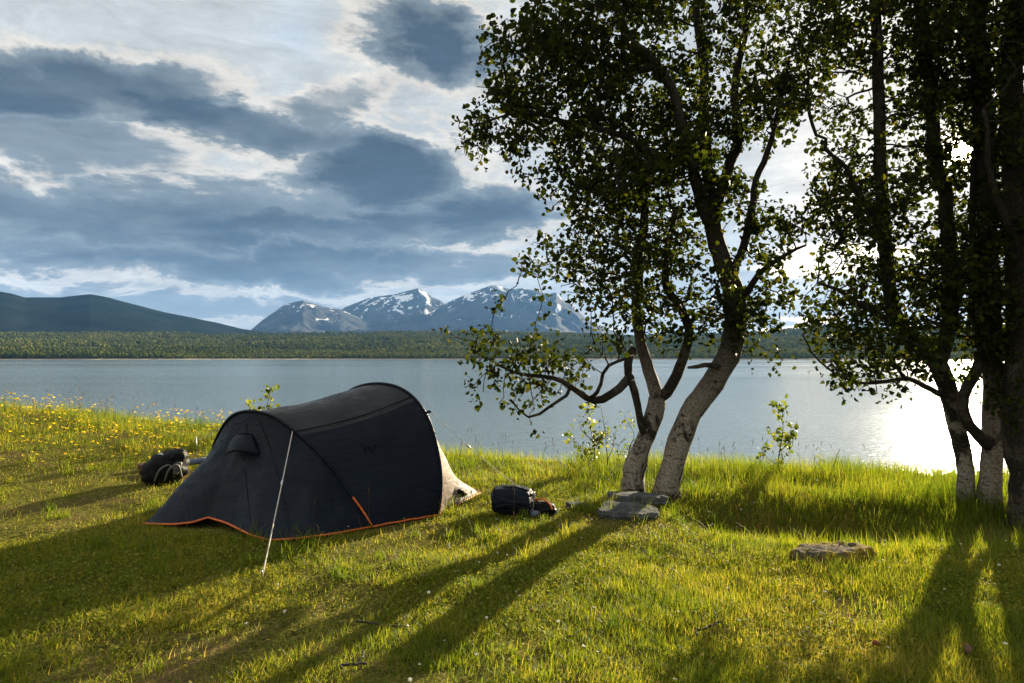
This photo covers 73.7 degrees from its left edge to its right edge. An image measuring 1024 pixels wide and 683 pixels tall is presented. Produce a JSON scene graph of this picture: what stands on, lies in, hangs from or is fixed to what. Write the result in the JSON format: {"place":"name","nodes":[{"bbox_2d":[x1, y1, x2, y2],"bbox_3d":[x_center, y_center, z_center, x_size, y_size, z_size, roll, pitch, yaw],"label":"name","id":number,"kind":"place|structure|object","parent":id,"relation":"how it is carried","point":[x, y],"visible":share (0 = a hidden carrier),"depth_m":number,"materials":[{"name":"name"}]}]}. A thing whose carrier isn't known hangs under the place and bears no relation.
{"place":"outdoors","nodes":[
{"label":"outdoors","id":0,"kind":"place"},
{"bbox_2d":[0,292,274,333],"bbox_3d":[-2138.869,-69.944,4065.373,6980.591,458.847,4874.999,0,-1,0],"label":"hill","id":1,"kind":"structure","parent":0,"point":[86,312],"depth_m":3746.44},
{"bbox_2d":[251,300,386,332],"bbox_3d":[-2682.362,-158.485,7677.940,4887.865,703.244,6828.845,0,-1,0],"label":"mountain","id":2,"kind":"structure","parent":0,"point":[303,316],"depth_m":7692.52,"materials":[{"name":"grey stone"}]},
{"bbox_2d":[342,288,443,331],"bbox_3d":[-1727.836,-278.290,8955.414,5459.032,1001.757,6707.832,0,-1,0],"label":"mountain","id":3,"kind":"structure","parent":0,"point":[407,311],"depth_m":9081.60,"materials":[{"name":"grey stone"}]},
{"bbox_2d":[0,329,973,359],"bbox_3d":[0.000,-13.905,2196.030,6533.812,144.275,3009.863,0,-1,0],"label":"shore","id":4,"kind":"structure","parent":0,"point":[504,347],"depth_m":1462.57,"materials":[{"name":"green plant"}]},
{"bbox_2d":[0,324,1004,357],"bbox_3d":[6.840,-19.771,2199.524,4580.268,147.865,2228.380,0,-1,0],"label":"forest","id":5,"kind":"object","parent":4,"relation":"on","point":[397,344],"visible":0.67,"depth_m":1912.72,"materials":[{"name":"green plant"}]},
{"bbox_2d":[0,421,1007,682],"bbox_3d":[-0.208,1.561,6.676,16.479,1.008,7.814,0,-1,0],"label":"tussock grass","id":6,"kind":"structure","parent":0,"point":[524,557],"depth_m":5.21,"materials":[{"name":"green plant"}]},
{"bbox_2d":[0,359,1008,475],"bbox_3d":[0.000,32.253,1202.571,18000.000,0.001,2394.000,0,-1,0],"label":"lake water","id":7,"kind":"structure","parent":0,"point":[739,415],"depth_m":52.65,"materials":[{"name":"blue liquid"}]},
{"bbox_2d":[0,405,1023,682],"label":"meadow ground","id":8,"kind":"structure","parent":0,"point":[120,501],"depth_m":4.44,"materials":[{"name":"green plant"}]},
{"bbox_2d":[0,390,230,477],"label":"buttercups","id":9,"kind":"object","parent":8,"relation":"on","point":[135,433],"visible":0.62,"depth_m":9.90,"materials":[{"name":"plant"}]},
{"bbox_2d":[137,463,143,469],"bbox_3d":[-4.286,1.455,7.930,0.120,0.084,0.093,0,-1,10],"label":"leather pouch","id":10,"kind":"object","parent":8,"relation":"on","point":[139,466],"visible":0.46,"depth_m":7.90,"materials":[{"name":"leather"}]},
{"bbox_2d":[139,448,189,484],"bbox_3d":[-3.766,1.368,7.399,0.497,0.412,0.387,1,-1,-20],"label":"backpack","id":11,"kind":"object","parent":8,"relation":"on","point":[168,467],"visible":0.98,"depth_m":7.30,"materials":[{"name":"black fabric"}]},
{"bbox_2d":[189,457,205,464],"bbox_3d":[-3.810,1.416,7.967,0.680,0.121,0.079,0,-1,-6],"label":"foam mat","id":12,"kind":"object","parent":8,"relation":"on","point":[195,461],"visible":0.18,"depth_m":7.95,"materials":[{"name":"grey plastic"}]},
{"bbox_2d":[240,384,280,410],"bbox_3d":[-3.699,1.105,10.156,0.618,0.955,0.464,0,-1,0],"label":"leafy shrub","id":13,"kind":"object","parent":8,"relation":"on","point":[267,393],"visible":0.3,"depth_m":10.17,"materials":[{"name":"green plant"}]},
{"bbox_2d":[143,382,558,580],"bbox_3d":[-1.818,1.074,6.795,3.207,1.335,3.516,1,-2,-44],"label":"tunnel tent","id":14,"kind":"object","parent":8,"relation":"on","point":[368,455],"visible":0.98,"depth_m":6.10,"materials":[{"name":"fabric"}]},
{"bbox_2d":[340,650,366,669],"bbox_3d":[-0.776,1.549,3.325,0.136,0.041,0.094,1,-2,-25],"label":"fallen twig","id":15,"kind":"object","parent":8,"relation":"on","point":[357,663],"visible":0.98,"depth_m":3.30,"materials":[{"name":"brown wood"}]},
{"bbox_2d":[356,615,410,627],"bbox_3d":[-0.717,1.569,3.831,0.313,0.037,0.102,0,-1,0],"label":"fallen twig","id":16,"kind":"object","parent":8,"relation":"on","point":[375,623],"visible":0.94,"depth_m":3.80,"materials":[{"name":"brown wood"}]},
{"bbox_2d":[0,449,1023,682],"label":"clover","id":17,"kind":"object","parent":8,"relation":"on","point":[607,658],"visible":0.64,"depth_m":4.41,"materials":[{"name":"green plant"}]},
{"bbox_2d":[491,484,535,514],"bbox_3d":[0.005,1.522,6.527,0.429,0.280,0.407,0,-1,6],"label":"duffel bag","id":18,"kind":"object","parent":8,"relation":"on","point":[505,499],"visible":0.93,"depth_m":6.44,"materials":[{"name":"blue fabric"}]},
{"bbox_2d":[523,498,556,516],"bbox_3d":[0.243,1.590,6.549,0.376,0.191,0.206,0,-1,-14],"label":"gear bundle","id":19,"kind":"object","parent":8,"relation":"on","point":[545,507],"visible":0.64,"depth_m":6.49,"materials":[{"name":"black fabric"}]},
{"bbox_2d":[565,501,586,508],"bbox_3d":[0.648,1.662,6.918,0.221,0.073,0.138,0,-1,-8],"label":"stone","id":20,"kind":"object","parent":8,"relation":"on","point":[568,504],"visible":0.58,"depth_m":6.88,"materials":[{"name":"stone"}]},
{"bbox_2d":[568,615,592,636],"bbox_3d":[0.392,1.556,3.715,0.081,0.038,0.259,-1,-2,28],"label":"fallen twig","id":21,"kind":"object","parent":8,"relation":"on","point":[584,628],"visible":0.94,"depth_m":3.72,"materials":[{"name":"brown wood"}]},
{"bbox_2d":[562,403,609,467],"bbox_3d":[1.021,1.348,9.286,0.681,1.027,0.355,0,-1,0],"label":"leafy shrub","id":22,"kind":"object","parent":8,"relation":"on","point":[587,452],"visible":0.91,"depth_m":9.26,"materials":[{"name":"green plant"}]},
{"bbox_2d":[431,111,751,491],"bbox_3d":[1.064,-0.403,7.274,3.249,4.463,2.240,1,-2,-40],"label":"birch tree","id":23,"kind":"object","parent":8,"relation":"on","point":[637,456],"visible":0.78,"depth_m":7.33,"materials":[{"name":"green plant"}]},
{"bbox_2d":[598,405,617,470],"bbox_3d":[1.294,1.332,9.186,0.262,0.959,0.266,0,-1,0],"label":"leafy shrub","id":24,"kind":"object","parent":8,"relation":"on","point":[608,432],"visible":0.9,"depth_m":9.17,"materials":[{"name":"green plant"}]},
{"bbox_2d":[606,411,635,474],"bbox_3d":[1.479,1.364,8.963,0.492,0.899,0.269,0,-1,17],"label":"leafy shrub","id":25,"kind":"object","parent":8,"relation":"on","point":[625,444],"visible":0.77,"depth_m":8.96,"materials":[{"name":"green plant"}]},
{"bbox_2d":[597,501,658,520],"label":"stone slab","id":26,"kind":"structure","parent":8,"relation":"on","point":[626,512],"depth_m":6.47,"materials":[{"name":"stone"}]},
{"bbox_2d":[606,491,668,504],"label":"stone slab","id":27,"kind":"structure","parent":8,"relation":"on","point":[652,498],"depth_m":6.89,"materials":[{"name":"stone"}]},
{"bbox_2d":[451,0,836,502],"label":"birch tree","id":28,"kind":"object","parent":8,"relation":"on","point":[555,46],"visible":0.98,"depth_m":7.17,"materials":[{"name":"green plant"}]},
{"bbox_2d":[694,610,722,634],"bbox_3d":[1.071,1.537,3.720,0.073,0.045,0.298,-1,-2,40],"label":"fallen twig","id":29,"kind":"object","parent":8,"relation":"on","point":[707,626],"visible":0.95,"depth_m":3.72,"materials":[{"name":"brown wood"}]},
{"bbox_2d":[755,393,798,471],"bbox_3d":[3.605,1.245,9.280,0.612,1.103,0.443,0,-1,0],"label":"birch sapling","id":30,"kind":"object","parent":8,"relation":"on","point":[786,436],"visible":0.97,"depth_m":9.26,"materials":[{"name":"green plant"}]},
{"bbox_2d":[788,541,875,566],"bbox_3d":[2.381,1.615,5.090,0.683,0.191,0.408,-1,-4,-4],"label":"flat stone","id":31,"kind":"object","parent":8,"relation":"on","point":[841,549],"visible":0.59,"depth_m":5.00,"materials":[{"name":"grey stone"}]},
{"bbox_2d":[745,0,1002,503],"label":"birch tree","id":32,"kind":"object","parent":8,"relation":"on","point":[879,210],"visible":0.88,"depth_m":7.13,"materials":[{"name":"green plant"}]},
{"bbox_2d":[872,640,880,645],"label":"fallen leaf","id":33,"kind":"object","parent":8,"relation":"on","point":[874,642],"visible":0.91,"depth_m":3.48,"materials":[{"name":"brown plant"}]},
{"bbox_2d":[865,0,1023,507],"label":"birch tree","id":34,"kind":"object","parent":8,"relation":"on","point":[986,437],"visible":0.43,"depth_m":7.28,"materials":[{"name":"green plant"}]},
{"bbox_2d":[894,0,1023,531],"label":"birch tree","id":35,"kind":"object","parent":8,"relation":"on","point":[1007,100],"visible":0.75,"depth_m":6.91,"materials":[{"name":"green plant"}]},
{"bbox_2d":[963,642,972,654],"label":"fallen leaf","id":36,"kind":"object","parent":8,"relation":"on","point":[969,648],"visible":0.97,"depth_m":3.38,"materials":[{"name":"brown plant"}]},
{"bbox_2d":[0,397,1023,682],"bbox_3d":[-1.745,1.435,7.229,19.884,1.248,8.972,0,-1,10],"label":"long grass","id":37,"kind":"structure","parent":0,"point":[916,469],"depth_m":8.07,"materials":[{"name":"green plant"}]},
{"bbox_2d":[0,0,1023,334],"label":"sky","id":38,"kind":"structure","parent":0,"point":[233,163],"materials":[{"name":"blue"}]},
{"bbox_2d":[2,382,1023,604],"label":"seed grass","id":39,"kind":"structure","parent":0,"point":[540,475],"depth_m":8.16,"materials":[{"name":"green plant"}]},
{"bbox_2d":[420,285,625,334],"bbox_3d":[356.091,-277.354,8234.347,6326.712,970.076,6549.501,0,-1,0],"label":"mountain","id":40,"kind":"structure","parent":0,"point":[520,306],"depth_m":8266.03,"materials":[{"name":"grey stone"}]},
{"bbox_2d":[244,464,1015,682],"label":"white flowers","id":41,"kind":"object","parent":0,"point":[410,680],"visible":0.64,"depth_m":4.12,"materials":[{"name":"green plant"}]}
]}

